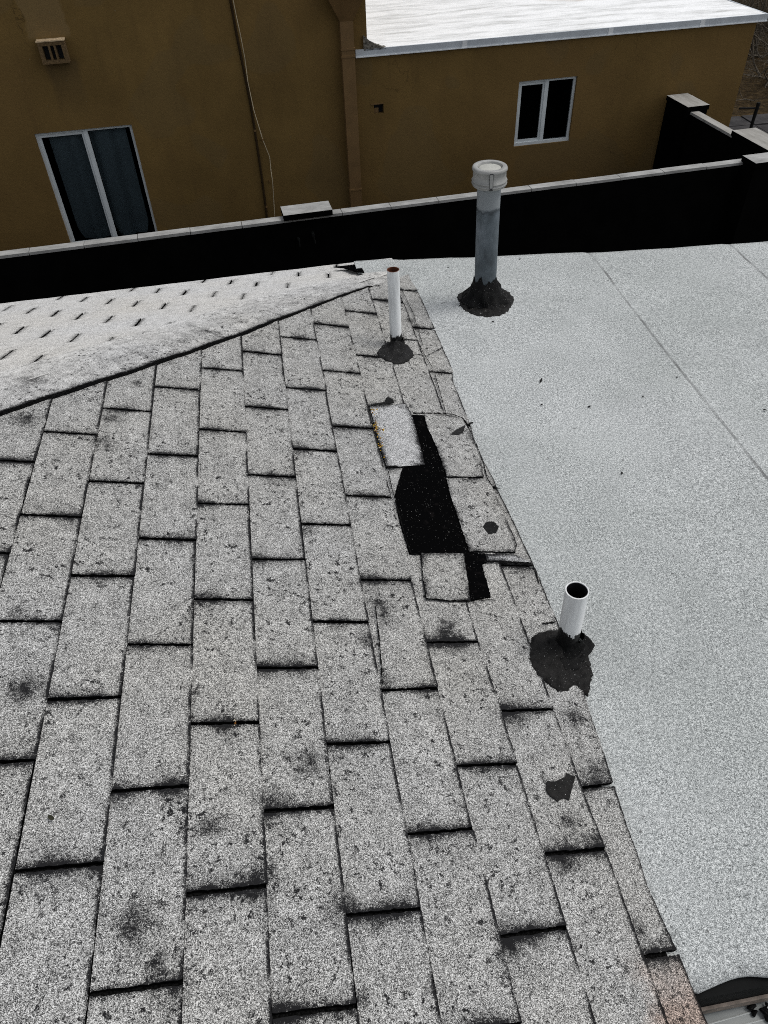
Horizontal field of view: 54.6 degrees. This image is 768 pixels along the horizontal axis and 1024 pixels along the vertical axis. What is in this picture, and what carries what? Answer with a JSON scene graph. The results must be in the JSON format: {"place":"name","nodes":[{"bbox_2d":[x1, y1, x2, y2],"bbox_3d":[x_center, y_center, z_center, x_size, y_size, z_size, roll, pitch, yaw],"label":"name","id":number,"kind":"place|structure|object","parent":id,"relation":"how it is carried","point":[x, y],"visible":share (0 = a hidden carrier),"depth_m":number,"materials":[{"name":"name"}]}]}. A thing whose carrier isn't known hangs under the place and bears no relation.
{"place":"outdoors","nodes":[
{"label":"outdoors","id":0,"kind":"place"},
{"bbox_2d":[729,113,767,133],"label":"path","id":1,"kind":"structure","parent":0,"point":[744,122],"depth_m":12.60,"materials":[{"name":"grey concrete"}]},
{"bbox_2d":[739,102,760,127],"bbox_3d":[5.854,-6.337,12.045,0.341,0.501,0.060,-8,44,-5],"label":"stake","id":2,"kind":"object","parent":1,"relation":"on","point":[756,108],"visible":0.79,"depth_m":11.94,"materials":[{"name":"black metal"}]},
{"bbox_2d":[731,0,767,116],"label":"ground","id":3,"kind":"structure","parent":0,"point":[752,88],"depth_m":14.23,"materials":[{"name":"brown soil"}]},
{"bbox_2d":[0,159,742,303],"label":"block wall","id":4,"kind":"structure","parent":3,"relation":"on","point":[678,206],"depth_m":6.26,"materials":[{"name":"black paint"}]},
{"bbox_2d":[0,241,767,1023],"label":"house","id":5,"kind":"structure","parent":3,"relation":"on","point":[410,787],"depth_m":1.62,"materials":[{"name":"grey"}]},
{"bbox_2d":[371,409,384,457],"bbox_3d":[-0.015,-0.239,2.223,0.039,0.014,0.244,-8,44,-5],"label":"moss","id":6,"kind":"object","parent":5,"relation":"on","point":[378,433],"visible":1,"depth_m":2.23,"materials":[{"name":"plant"}]},
{"bbox_2d":[377,267,413,364],"bbox_3d":[0.037,-0.649,2.530,0.114,0.319,0.154,19,48,21],"label":"vent pipe","id":7,"kind":"object","parent":5,"relation":"on","point":[396,349],"visible":1,"depth_m":2.58,"materials":[{"name":"white plastic"}]},
{"bbox_2d":[457,160,513,317],"bbox_3d":[0.404,-1.019,2.796,0.234,0.530,0.256,-8,44,-5],"label":"flue pipe","id":8,"kind":"object","parent":5,"relation":"on","point":[484,294],"visible":1,"depth_m":2.80,"materials":[{"name":"metal"}]},
{"bbox_2d":[529,581,594,696],"bbox_3d":[0.409,0.283,1.681,0.153,0.241,0.198,8,45,11],"label":"vent pipe","id":9,"kind":"object","parent":5,"relation":"on","point":[559,659],"visible":1,"depth_m":1.70,"materials":[{"name":"white paint"}]},
{"bbox_2d":[704,1001,767,1023],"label":"roof","id":10,"kind":"structure","parent":5,"relation":"attached to","point":[740,1015],"depth_m":1.35,"materials":[{"name":"grey metal"}]},
{"bbox_2d":[747,1004,757,1016],"bbox_3d":[0.670,0.903,1.350,0.018,0.014,0.018,-23,48,-20],"label":"tar crumb","id":11,"kind":"object","parent":10,"relation":"on","point":[751,1007],"visible":0.98,"depth_m":1.35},
{"bbox_2d":[759,1002,767,1021],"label":"tar crumb","id":12,"kind":"object","parent":10,"relation":"on","point":[764,1010],"visible":1,"depth_m":1.34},
{"bbox_2d":[0,0,767,250],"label":"brown building","id":13,"kind":"structure","parent":3,"relation":"on","point":[123,117],"depth_m":7.54,"materials":[{"name":"paint"}]},
{"bbox_2d":[35,125,156,241],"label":"window","id":14,"kind":"structure","parent":13,"relation":"in","point":[96,176],"depth_m":7.58,"materials":[{"name":"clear glass"}]},
{"bbox_2d":[229,0,267,217],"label":"conduit","id":15,"kind":"object","parent":13,"relation":"attached to","point":[247,88],"visible":0.79,"depth_m":7.20,"materials":[{"name":"metal"}]},
{"bbox_2d":[233,0,274,216],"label":"cable","id":16,"kind":"object","parent":13,"relation":"attached to","point":[252,104],"visible":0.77,"depth_m":7.21,"materials":[{"name":"brown rubber"}]},
{"bbox_2d":[328,0,362,206],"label":"downspout","id":17,"kind":"object","parent":13,"relation":"attached to","point":[345,11],"visible":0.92,"depth_m":7.27,"materials":[{"name":"brown metal"}]},
{"bbox_2d":[514,76,576,145],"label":"window","id":18,"kind":"structure","parent":13,"relation":"in","point":[544,107],"depth_m":8.95,"materials":[{"name":"black glass"}]},
{"bbox_2d":[652,93,767,243],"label":"return wall","id":19,"kind":"structure","parent":3,"relation":"on","point":[691,132],"depth_m":7.13,"materials":[{"name":"black paint"}]},
{"bbox_2d":[733,0,767,102],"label":"bare shrub","id":20,"kind":"object","parent":3,"relation":"on","point":[760,75],"visible":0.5,"depth_m":13.96,"materials":[{"name":"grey plant"}]},
{"bbox_2d":[738,0,767,63],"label":"bare shrub","id":21,"kind":"object","parent":3,"relation":"on","point":[757,54],"visible":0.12,"depth_m":15.39,"materials":[{"name":"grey plant"}]},
{"bbox_2d":[745,0,767,62],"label":"bare shrub","id":22,"kind":"object","parent":3,"relation":"on","point":[760,34],"visible":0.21,"depth_m":14.97,"materials":[{"name":"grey plant"}]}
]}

